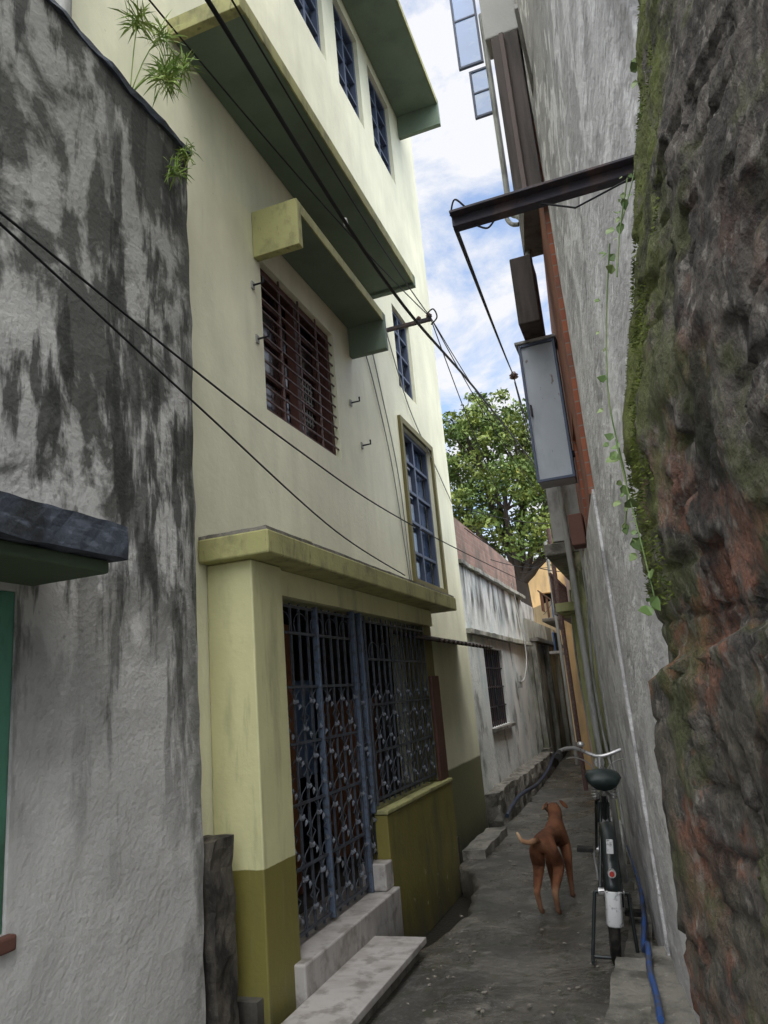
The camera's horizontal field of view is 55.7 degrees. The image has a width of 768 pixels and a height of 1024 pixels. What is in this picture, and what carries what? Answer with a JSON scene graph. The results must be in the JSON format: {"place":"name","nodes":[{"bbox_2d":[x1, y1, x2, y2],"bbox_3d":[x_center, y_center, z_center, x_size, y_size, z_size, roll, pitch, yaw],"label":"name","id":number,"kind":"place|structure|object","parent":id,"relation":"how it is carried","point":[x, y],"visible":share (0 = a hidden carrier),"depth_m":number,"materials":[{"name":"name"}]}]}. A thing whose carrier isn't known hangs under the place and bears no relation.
{"place":"outdoors","nodes":[
{"label":"outdoors","id":0,"kind":"place"},
{"bbox_2d":[403,625,437,781],"bbox_3d":[0.370,1.776,6.818,0.210,1.386,0.240,-10,-15,18],"label":"porch end panel","id":1,"kind":"object","parent":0,"point":[429,655],"visible":0.45,"depth_m":6.75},
{"bbox_2d":[421,896,471,949],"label":"ground","id":2,"kind":"structure","parent":0,"point":[451,918],"depth_m":5.75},
{"bbox_2d":[0,0,205,1023],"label":"mouldy plaster wall","id":3,"kind":"structure","parent":2,"relation":"on","point":[103,914],"depth_m":2.96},
{"bbox_2d":[0,590,14,933],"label":"green jambs","id":4,"kind":"object","parent":3,"relation":"attached to","point":[7,599],"visible":1,"depth_m":2.41,"materials":[{"name":"paint"}]},
{"bbox_2d":[0,934,15,955],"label":"red sill","id":5,"kind":"structure","parent":3,"relation":"attached to","point":[7,943],"depth_m":2.23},
{"bbox_2d":[0,540,108,585],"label":"canopy soffit","id":6,"kind":"structure","parent":3,"relation":"attached to","point":[23,564],"depth_m":2.32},
{"bbox_2d":[0,491,127,563],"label":"slate canopy","id":7,"kind":"object","parent":6,"relation":"on","point":[25,521],"visible":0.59,"depth_m":2.24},
{"bbox_2d":[56,0,71,16],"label":"rooftop pipe","id":8,"kind":"object","parent":3,"relation":"on","point":[66,5],"depth_m":3.42,"materials":[{"name":"grey plastic"}]},
{"bbox_2d":[46,0,190,155],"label":"wall coping","id":9,"kind":"object","parent":3,"relation":"on","point":[99,52],"depth_m":3.57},
{"bbox_2d":[107,0,207,107],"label":"wall top shrub","id":10,"kind":"object","parent":3,"relation":"on","point":[167,76],"visible":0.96,"depth_m":3.83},
{"bbox_2d":[163,137,203,188],"bbox_3d":[-1.100,-1.889,3.959,0.255,0.395,0.289,-10,-15,18],"label":"wall crack weed","id":11,"kind":"object","parent":3,"relation":"attached to","point":[177,164],"depth_m":3.90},
{"bbox_2d":[203,833,239,1023],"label":"broken stone post","id":12,"kind":"object","parent":2,"relation":"on","point":[222,985],"visible":0.6,"depth_m":3.24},
{"bbox_2d":[207,559,300,1023],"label":"porch pillar","id":13,"kind":"structure","parent":2,"relation":"on","point":[252,791],"depth_m":3.70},
{"bbox_2d":[198,529,456,613],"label":"awning slab","id":14,"kind":"structure","parent":13,"relation":"on","point":[285,553],"depth_m":4.38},
{"bbox_2d":[198,525,453,597],"bbox_3d":[-0.149,0.506,5.630,0.418,0.036,3.853,-10,-15,18],"label":"awning top coping","id":15,"kind":"object","parent":14,"relation":"on","point":[261,528],"visible":0.11,"depth_m":4.12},
{"bbox_2d":[283,603,377,937],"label":"wrought iron gate","id":16,"kind":"structure","parent":13,"relation":"attached to","point":[364,760],"depth_m":4.64,"materials":[{"name":"blue metal"}]},
{"bbox_2d":[281,570,431,626],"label":"porch lintel","id":17,"kind":"structure","parent":13,"relation":"on","point":[302,591],"depth_m":5.16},
{"bbox_2d":[72,0,487,861],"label":"facade wall","id":18,"kind":"structure","parent":2,"relation":"on","point":[230,190],"depth_m":5.80,"materials":[{"name":"beige paint"}]},
{"bbox_2d":[176,15,410,293],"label":"balcony shade slab","id":19,"kind":"structure","parent":18,"relation":"attached to","point":[216,53],"depth_m":5.48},
{"bbox_2d":[167,0,244,43],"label":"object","id":20,"kind":"object","parent":19,"relation":"attached to","point":[198,20],"visible":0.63,"depth_m":4.46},
{"bbox_2d":[244,0,412,282],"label":"balcony shade edge","id":21,"kind":"object","parent":19,"relation":"attached to","point":[273,54],"visible":1,"depth_m":5.40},
{"bbox_2d":[369,275,415,298],"bbox_3d":[0.075,-2.354,7.618,0.513,0.130,0.068,-10,-15,18],"label":"balcony shade far cheek","id":22,"kind":"object","parent":19,"relation":"attached to","point":[387,292],"visible":0.5,"depth_m":7.58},
{"bbox_2d":[260,268,335,455],"bbox_3d":[-0.713,-1.123,5.748,0.080,1.170,1.300,-10,-15,18],"label":"window frame","id":23,"kind":"object","parent":18,"relation":"attached to","point":[294,378],"visible":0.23,"depth_m":5.83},
{"bbox_2d":[261,289,317,441],"bbox_3d":[-0.797,-1.108,5.777,0.040,1.170,1.300,-10,-15,18],"label":"window glass","id":24,"kind":"object","parent":23,"relation":"in","point":[271,359],"visible":0.07,"depth_m":5.68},
{"bbox_2d":[262,301,321,444],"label":"window shutter rails","id":25,"kind":"object","parent":23,"relation":"in","point":[278,352],"depth_m":5.79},
{"bbox_2d":[260,273,338,449],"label":"window bars","id":26,"kind":"object","parent":23,"relation":"attached to","point":[281,329],"depth_m":5.66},
{"bbox_2d":[300,376,313,427],"bbox_3d":[-0.654,-0.919,6.019,0.007,0.400,0.300,-10,-15,18],"label":"reflected lattice","id":27,"kind":"object","parent":23,"relation":"attached to","point":[309,404],"visible":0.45,"depth_m":6.07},
{"bbox_2d":[294,0,320,50],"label":"window frame","id":28,"kind":"object","parent":18,"relation":"attached to","point":[312,24],"visible":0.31,"depth_m":7.69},
{"bbox_2d":[282,217,380,327],"bbox_3d":[-0.478,-1.962,6.032,0.347,0.070,1.700,-10,-15,18],"label":"window sunshade slab","id":29,"kind":"structure","parent":18,"relation":"attached to","point":[313,263],"depth_m":6.06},
{"bbox_2d":[251,198,302,261],"bbox_3d":[-0.763,-2.008,5.182,0.363,0.370,0.068,-10,-15,18],"label":"window sunshade side","id":30,"kind":"object","parent":29,"relation":"attached to","point":[276,229],"visible":1,"depth_m":5.14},
{"bbox_2d":[300,204,382,319],"bbox_3d":[-0.309,-1.992,5.974,0.012,0.090,1.700,-10,-15,18],"label":"window sunshade edge","id":31,"kind":"object","parent":29,"relation":"attached to","point":[317,231],"depth_m":5.82,"materials":[{"name":"green paint"}]},
{"bbox_2d":[348,312,387,358],"bbox_3d":[-0.155,-1.649,6.807,0.363,0.370,0.068,-10,-15,18],"label":"window sunshade side","id":32,"kind":"object","parent":29,"relation":"attached to","point":[368,339],"depth_m":6.76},
{"bbox_2d":[333,4,359,119],"bbox_3d":[-0.496,-5.250,8.514,0.070,1.300,0.750,-10,-15,18],"label":"window frame","id":33,"kind":"object","parent":18,"relation":"attached to","point":[343,50],"visible":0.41,"depth_m":8.65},
{"bbox_2d":[368,76,390,174],"bbox_3d":[-0.112,-5.046,9.552,0.070,1.250,0.800,-10,-15,18],"label":"window frame","id":34,"kind":"object","parent":18,"relation":"attached to","point":[379,118],"visible":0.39,"depth_m":9.72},
{"bbox_2d":[342,0,435,116],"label":"sunshade slab","id":35,"kind":"structure","parent":18,"relation":"attached to","point":[380,27],"depth_m":9.39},
{"bbox_2d":[396,0,436,103],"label":"sunshade edge","id":36,"kind":"object","parent":35,"relation":"attached to","point":[414,44],"visible":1,"depth_m":9.39,"materials":[{"name":"green paint"}]},
{"bbox_2d":[396,98,440,139],"bbox_3d":[0.487,-5.588,10.359,0.613,0.430,0.068,-10,-15,18],"label":"window sunshade side","id":37,"kind":"object","parent":35,"relation":"attached to","point":[419,121],"visible":0.78,"depth_m":10.31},
{"bbox_2d":[392,310,412,399],"bbox_3d":[0.176,-1.867,8.715,0.060,1.050,0.650,-10,-15,18],"label":"stair window upper frame","id":38,"kind":"object","parent":18,"relation":"attached to","point":[404,359],"visible":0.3,"depth_m":8.87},
{"bbox_2d":[386,308,437,331],"bbox_3d":[0.301,-2.114,8.052,0.591,0.154,0.135,-10,-15,18],"label":"wall cable bracket","id":39,"kind":"object","parent":18,"relation":"attached to","point":[410,324],"depth_m":8.03,"materials":[{"name":"black metal"}]},
{"bbox_2d":[0,0,559,614],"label":"overhead cables","id":40,"kind":"object","parent":39,"relation":"attached to","point":[514,376],"visible":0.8,"depth_m":4.21,"materials":[{"name":"black rubber"}]},
{"bbox_2d":[403,431,439,586],"bbox_3d":[0.377,-0.005,8.348,0.060,1.760,1.130,-10,-15,18],"label":"stair window frame","id":41,"kind":"object","parent":18,"relation":"attached to","point":[421,452],"visible":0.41,"depth_m":8.53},
{"bbox_2d":[404,441,432,583],"bbox_3d":[0.311,0.006,8.370,0.040,1.760,1.130,-10,-15,18],"label":"stair window glass","id":42,"kind":"object","parent":41,"relation":"in","point":[425,539],"visible":0.21,"depth_m":8.66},
{"bbox_2d":[397,415,447,593],"bbox_3d":[0.459,-0.029,8.323,0.033,1.880,1.270,-10,-15,18],"label":"stair window surround","id":43,"kind":"object","parent":18,"relation":"attached to","point":[402,421],"visible":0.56,"depth_m":8.02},
{"bbox_2d":[393,631,492,648],"bbox_3d":[0.683,1.359,7.650,0.432,0.153,2.352,-10,-15,18],"label":"tin canopy","id":44,"kind":"object","parent":18,"relation":"attached to","point":[437,639],"visible":0.97,"depth_m":6.72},
{"bbox_2d":[239,617,460,1023],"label":"ground floor room","id":45,"kind":"object","parent":2,"relation":"on","point":[251,1010],"visible":0.1,"depth_m":7.27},
{"bbox_2d":[284,625,302,895],"bbox_3d":[-0.712,1.794,5.388,0.100,1.900,0.120,-10,-15,18],"label":"interior frame","id":46,"kind":"object","parent":45,"relation":"on","point":[291,727],"visible":0.1,"depth_m":5.36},
{"bbox_2d":[295,680,317,778],"bbox_3d":[-0.785,1.827,6.106,0.100,0.800,0.800,-10,-15,18],"label":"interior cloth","id":47,"kind":"object","parent":45,"relation":"on","point":[300,729],"visible":0.26,"depth_m":6.25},
{"bbox_2d":[283,607,337,623],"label":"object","id":48,"kind":"structure","parent":45,"relation":"on","point":[293,614],"depth_m":7.32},
{"bbox_2d":[294,886,403,1008],"bbox_3d":[-0.326,2.644,4.281,0.440,0.450,1.460,-10,-15,18],"label":"gate threshold","id":49,"kind":"object","parent":45,"relation":"on","point":[330,947],"visible":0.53,"depth_m":4.18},
{"bbox_2d":[358,859,393,890],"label":"gate base block","id":50,"kind":"structure","parent":49,"relation":"on","point":[383,874],"depth_m":4.86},
{"bbox_2d":[323,698,385,856],"bbox_3d":[-0.268,2.401,6.712,0.300,1.300,0.700,-10,-15,18],"label":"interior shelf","id":51,"kind":"object","parent":45,"relation":"on","point":[335,775],"visible":0.3,"depth_m":6.41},
{"bbox_2d":[281,936,426,1023],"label":"marble doorstep","id":52,"kind":"object","parent":2,"relation":"on","point":[360,985],"visible":0.88,"depth_m":3.71,"materials":[{"name":"marble"}]},
{"bbox_2d":[371,782,461,936],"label":"half wall","id":53,"kind":"structure","parent":2,"relation":"on","point":[417,843],"depth_m":5.61,"materials":[{"name":"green paint"}]},
{"bbox_2d":[362,616,436,805],"bbox_3d":[0.171,1.580,5.997,0.030,1.340,1.530,-10,-15,18],"label":"window iron grille","id":54,"kind":"object","parent":53,"relation":"on","point":[395,737],"depth_m":5.86,"materials":[{"name":"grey metal"}]},
{"bbox_2d":[360,777,452,815],"bbox_3d":[0.230,2.294,5.917,0.215,0.028,1.760,-10,-15,18],"label":"half wall coping","id":55,"kind":"object","parent":53,"relation":"on","point":[393,804],"visible":0.78,"depth_m":5.70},
{"bbox_2d":[428,676,448,780],"bbox_3d":[0.502,1.978,6.702,0.035,0.918,0.240,-10,-15,18],"label":"door jamb post","id":56,"kind":"object","parent":53,"relation":"on","point":[439,735],"depth_m":6.66,"materials":[{"name":"brown wood"}]},
{"bbox_2d":[442,388,553,615],"bbox_3d":[3.368,1.218,19.769,4.913,10.381,4.002,-10,-15,18],"label":"leafy tree","id":57,"kind":"object","parent":2,"relation":"on","point":[506,474],"visible":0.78,"depth_m":19.46,"materials":[{"name":"green plant"}]},
{"bbox_2d":[459,564,540,820],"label":"white wall","id":58,"kind":"structure","parent":2,"relation":"on","point":[488,606],"depth_m":11.17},
{"bbox_2d":[458,558,525,598],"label":"top cornice","id":59,"kind":"structure","parent":58,"relation":"on","point":[484,575],"depth_m":11.38,"materials":[{"name":"grey paint"}]},
{"bbox_2d":[453,517,516,590],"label":"brick parapet","id":60,"kind":"structure","parent":59,"relation":"on","point":[467,542],"depth_m":11.48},
{"bbox_2d":[483,649,505,725],"bbox_3d":[1.583,2.609,10.825,0.070,1.100,1.400,-10,-15,18],"label":"window frame","id":61,"kind":"object","parent":58,"relation":"in","point":[495,687],"visible":0.14,"depth_m":11.04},
{"bbox_2d":[484,649,506,726],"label":"window bars","id":62,"kind":"object","parent":61,"relation":"in","point":[492,688],"depth_m":10.84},
{"bbox_2d":[466,628,532,646],"bbox_3d":[1.927,2.063,11.769,0.197,0.076,5.156,-10,-15,18],"label":"ledge","id":63,"kind":"object","parent":58,"relation":"attached to","point":[484,634],"visible":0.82,"depth_m":10.92,"materials":[{"name":"grey paint"}]},
{"bbox_2d":[485,751,554,827],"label":"rubble plinth","id":64,"kind":"structure","parent":2,"relation":"on","point":[500,797],"depth_m":9.95,"materials":[{"name":"stone"}]},
{"bbox_2d":[531,642,550,748],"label":"buttress","id":65,"kind":"structure","parent":2,"relation":"on","point":[541,700],"depth_m":14.03,"materials":[{"name":"grey paint"}]},
{"bbox_2d":[528,562,557,607],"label":"distant house","id":66,"kind":"structure","parent":2,"relation":"on","point":[539,580],"depth_m":22.75,"materials":[{"name":"paint"}]},
{"bbox_2d":[523,618,571,768],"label":"grimy wall","id":67,"kind":"structure","parent":2,"relation":"on","point":[532,629],"depth_m":15.23,"materials":[{"name":"grey paint"}]},
{"bbox_2d":[521,602,533,620],"bbox_3d":[2.028,2.500,16.789,2.430,0.540,2.800,-10,-15,18],"label":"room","id":68,"kind":"object","parent":67,"relation":"on","point":[527,611],"visible":0.14,"depth_m":16.89,"materials":[{"name":"grey paint"}]},
{"bbox_2d":[543,645,563,762],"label":"buttress","id":69,"kind":"structure","parent":2,"relation":"on","point":[552,697],"depth_m":15.56,"materials":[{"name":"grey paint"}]},
{"bbox_2d":[533,601,581,741],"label":"grey corner house","id":70,"kind":"structure","parent":2,"relation":"on","point":[538,612],"depth_m":19.84,"materials":[{"name":"paint"}]},
{"bbox_2d":[553,648,571,750],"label":"buttress","id":71,"kind":"structure","parent":2,"relation":"on","point":[562,700],"depth_m":17.09,"materials":[{"name":"grey paint"}]},
{"bbox_2d":[556,568,592,769],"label":"yellow wall","id":72,"kind":"structure","parent":2,"relation":"on","point":[579,700],"depth_m":12.78,"materials":[{"name":"paint"}]},
{"bbox_2d":[544,541,578,764],"bbox_3d":[3.132,2.430,12.902,0.060,3.900,0.057,-10,-15,18],"label":"wall downpipe","id":73,"kind":"object","parent":72,"relation":"attached to","point":[564,677],"depth_m":12.77,"materials":[{"name":"grey plastic"}]},
{"bbox_2d":[564,576,597,791],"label":"pink wall","id":74,"kind":"structure","parent":2,"relation":"on","point":[567,582],"depth_m":10.39,"materials":[{"name":"paint"}]},
{"bbox_2d":[546,528,587,790],"bbox_3d":[2.477,1.927,9.878,0.060,3.500,0.057,-10,-15,18],"label":"wall downpipe","id":75,"kind":"object","parent":74,"relation":"attached to","point":[569,676],"depth_m":9.80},
{"bbox_2d":[570,551,619,819],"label":"mossy wall","id":76,"kind":"structure","parent":2,"relation":"on","point":[579,578],"depth_m":7.17,"materials":[{"name":"green paint"}]},
{"bbox_2d":[544,542,584,580],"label":"slab","id":77,"kind":"structure","parent":76,"relation":"on","point":[555,555],"depth_m":7.53,"materials":[{"name":"concrete"}]},
{"bbox_2d":[556,601,574,617],"bbox_3d":[2.515,1.207,9.094,0.616,0.116,1.110,-10,-15,18],"label":"moss ledge","id":78,"kind":"object","parent":76,"relation":"attached to","point":[565,609],"visible":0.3,"depth_m":8.66,"materials":[{"name":"green paint"}]},
{"bbox_2d":[556,486,604,767],"bbox_3d":[1.905,0.972,7.141,0.060,4.100,0.057,-10,-15,18],"label":"wall downpipe","id":79,"kind":"object","parent":76,"relation":"attached to","point":[584,652],"depth_m":7.09,"materials":[{"name":"grey plastic"}]},
{"bbox_2d":[572,614,598,791],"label":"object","id":80,"kind":"object","parent":76,"relation":"attached to","point":[576,636],"visible":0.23,"depth_m":8.77,"materials":[{"name":"green paint"}]},
{"bbox_2d":[569,549,626,846],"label":"conduit pipes","id":81,"kind":"object","parent":76,"relation":"attached to","point":[590,622],"visible":0.68,"depth_m":6.80,"materials":[{"name":"grey plastic"}]},
{"bbox_2d":[514,0,699,1023],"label":"plaster face","id":82,"kind":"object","parent":2,"relation":"on","point":[584,99],"visible":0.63,"depth_m":2.94},
{"bbox_2d":[491,29,542,190],"bbox_3d":[0.901,-2.645,4.903,0.185,1.320,0.120,-10,-15,18],"label":"corner fin","id":83,"kind":"object","parent":82,"relation":"attached to","point":[531,162],"visible":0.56,"depth_m":4.85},
{"bbox_2d":[498,32,526,187],"bbox_3d":[0.856,-2.664,4.835,0.030,1.270,0.037,-10,-15,18],"label":"fin inner lip","id":84,"kind":"object","parent":83,"relation":"attached to","point":[513,115],"visible":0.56,"depth_m":4.81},
{"bbox_2d":[449,155,634,232],"bbox_3d":[0.374,-0.768,1.754,0.472,0.185,0.167,-10,-15,18],"label":"steel cable bracket","id":85,"kind":"object","parent":82,"relation":"attached to","point":[552,192],"visible":0.91,"depth_m":1.80,"materials":[{"name":"brown metal"}]},
{"bbox_2d":[582,489,669,954],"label":"wall","id":86,"kind":"structure","parent":2,"relation":"on","point":[630,786],"depth_m":4.50,"materials":[{"name":"white paint"}]},
{"bbox_2d":[533,120,593,531],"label":"brick wall","id":87,"kind":"structure","parent":86,"relation":"on","point":[559,329],"depth_m":4.93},
{"bbox_2d":[518,49,542,256],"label":"wall","id":88,"kind":"structure","parent":87,"relation":"on","point":[530,230],"depth_m":6.21,"materials":[{"name":"brown paint"}]},
{"bbox_2d":[479,0,521,59],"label":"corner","id":89,"kind":"object","parent":88,"relation":"attached to","point":[498,16],"visible":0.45,"depth_m":5.05,"materials":[{"name":"grey paint"}]},
{"bbox_2d":[478,13,532,261],"bbox_3d":[1.141,-3.491,6.835,0.065,3.100,0.215,3,-16,-28],"label":"downpipe","id":90,"kind":"object","parent":88,"relation":"attached to","point":[502,159],"visible":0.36,"depth_m":6.95,"materials":[{"name":"grey plastic"}]},
{"bbox_2d":[449,0,483,71],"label":"frame","id":91,"kind":"object","parent":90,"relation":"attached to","point":[471,65],"visible":1,"depth_m":7.26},
{"bbox_2d":[452,0,480,66],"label":"pane","id":92,"kind":"object","parent":91,"relation":"attached to","point":[467,41],"visible":1,"depth_m":7.29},
{"bbox_2d":[469,66,492,119],"bbox_3d":[0.961,-4.103,7.116,0.200,0.550,0.030,-10,-15,18],"label":"frame","id":93,"kind":"object","parent":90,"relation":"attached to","point":[483,115],"visible":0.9,"depth_m":7.11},
{"bbox_2d":[471,69,491,115],"bbox_3d":[0.960,-4.103,7.115,0.160,0.510,0.008,-10,-15,18],"label":"pane","id":94,"kind":"object","parent":93,"relation":"attached to","point":[482,99],"visible":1,"depth_m":7.11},
{"bbox_2d":[514,333,577,488],"bbox_3d":[1.508,-0.874,6.198,0.590,1.270,0.290,-10,-15,18],"label":"metal meter cabinet","id":95,"kind":"object","parent":87,"relation":"attached to","point":[554,455],"visible":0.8,"depth_m":6.13,"materials":[{"name":"grey metal"}]},
{"bbox_2d":[509,254,545,339],"bbox_3d":[1.233,-1.828,6.239,0.180,0.620,0.350,-10,-15,18],"label":"brown box","id":96,"kind":"object","parent":95,"relation":"on","point":[527,300],"visible":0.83,"depth_m":6.09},
{"bbox_2d":[568,513,586,549],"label":"brown metal box","id":97,"kind":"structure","parent":86,"relation":"on","point":[576,522],"depth_m":5.63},
{"bbox_2d":[605,958,651,1023],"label":"concrete kerb","id":98,"kind":"structure","parent":2,"relation":"on","point":[629,1000],"depth_m":3.35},
{"bbox_2d":[625,873,653,957],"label":"wall foot kerb","id":99,"kind":"structure","parent":2,"relation":"on","point":[630,951],"depth_m":4.26,"materials":[{"name":"concrete"}]},
{"bbox_2d":[608,790,663,1023],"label":"blue water pipe","id":100,"kind":"object","parent":99,"relation":"on","point":[645,944],"visible":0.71,"depth_m":4.57,"materials":[{"name":"plastic"}]},
{"bbox_2d":[649,946,697,1023],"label":"concrete plinth","id":101,"kind":"structure","parent":2,"relation":"on","point":[677,1007],"depth_m":3.16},
{"bbox_2d":[622,0,767,1023],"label":"mossy old brick wall","id":102,"kind":"structure","parent":2,"relation":"on","point":[700,400],"depth_m":0.94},
{"bbox_2d":[594,52,660,615],"bbox_3d":[0.459,-0.398,1.320,0.208,1.163,0.138,-10,-15,18],"label":"climbing vine","id":103,"kind":"object","parent":102,"relation":"attached to","point":[635,543],"visible":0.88,"depth_m":1.28,"materials":[{"name":"green plant"}]},
{"bbox_2d":[622,0,675,604],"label":"moss tufts","id":104,"kind":"object","parent":102,"relation":"attached to","point":[634,345],"visible":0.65,"depth_m":1.23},
{"bbox_2d":[399,0,551,556],"label":"sky","id":105,"kind":"structure","parent":0,"point":[458,159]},
{"bbox_2d":[366,742,657,1023],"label":"concrete alley road","id":106,"kind":"structure","parent":0,"point":[514,964],"depth_m":4.36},
{"bbox_2d":[461,827,507,860],"bbox_3d":[1.005,3.325,7.085,0.230,0.297,1.080,-10,-15,18],"label":"stone doorstep","id":107,"kind":"object","parent":106,"relation":"on","point":[486,843],"visible":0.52,"depth_m":6.89,"materials":[{"name":"stone"}]},
{"bbox_2d":[406,803,604,1021],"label":"road pebbles and litter","id":108,"kind":"object","parent":106,"relation":"on","point":[528,1004],"visible":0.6,"depth_m":4.30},
{"bbox_2d":[505,752,555,817],"bbox_3d":[2.494,4.114,11.460,0.113,0.196,6.605,-10,-15,17],"label":"dark water pipe","id":109,"kind":"object","parent":106,"relation":"on","point":[519,796],"visible":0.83,"depth_m":10.00,"materials":[{"name":"plastic"}]},
{"bbox_2d":[516,800,575,914],"bbox_3d":[1.198,2.427,5.168,0.253,0.625,0.822,-12,-16,24],"label":"brown dog","id":110,"kind":"object","parent":106,"relation":"on","point":[549,838],"visible":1,"depth_m":4.95},
{"bbox_2d":[555,741,640,964],"bbox_3d":[1.402,2.045,4.603,0.578,1.086,1.825,-3,-13,14],"label":"bicycle","id":111,"kind":"object","parent":106,"relation":"on","point":[604,781],"visible":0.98,"depth_m":4.06,"materials":[{"name":"black metal"}]},
{"bbox_2d":[514,4,532,94],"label":"plaster ridge","id":112,"kind":"structure","parent":0,"point":[521,33],"depth_m":4.16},
{"bbox_2d":[548,573,567,608],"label":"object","id":113,"kind":"object","parent":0,"point":[563,592],"visible":0.3,"depth_m":11.11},
{"bbox_2d":[546,484,579,542],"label":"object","id":114,"kind":"structure","parent":0,"point":[570,499],"depth_m":7.60,"materials":[{"name":"grey paint"}]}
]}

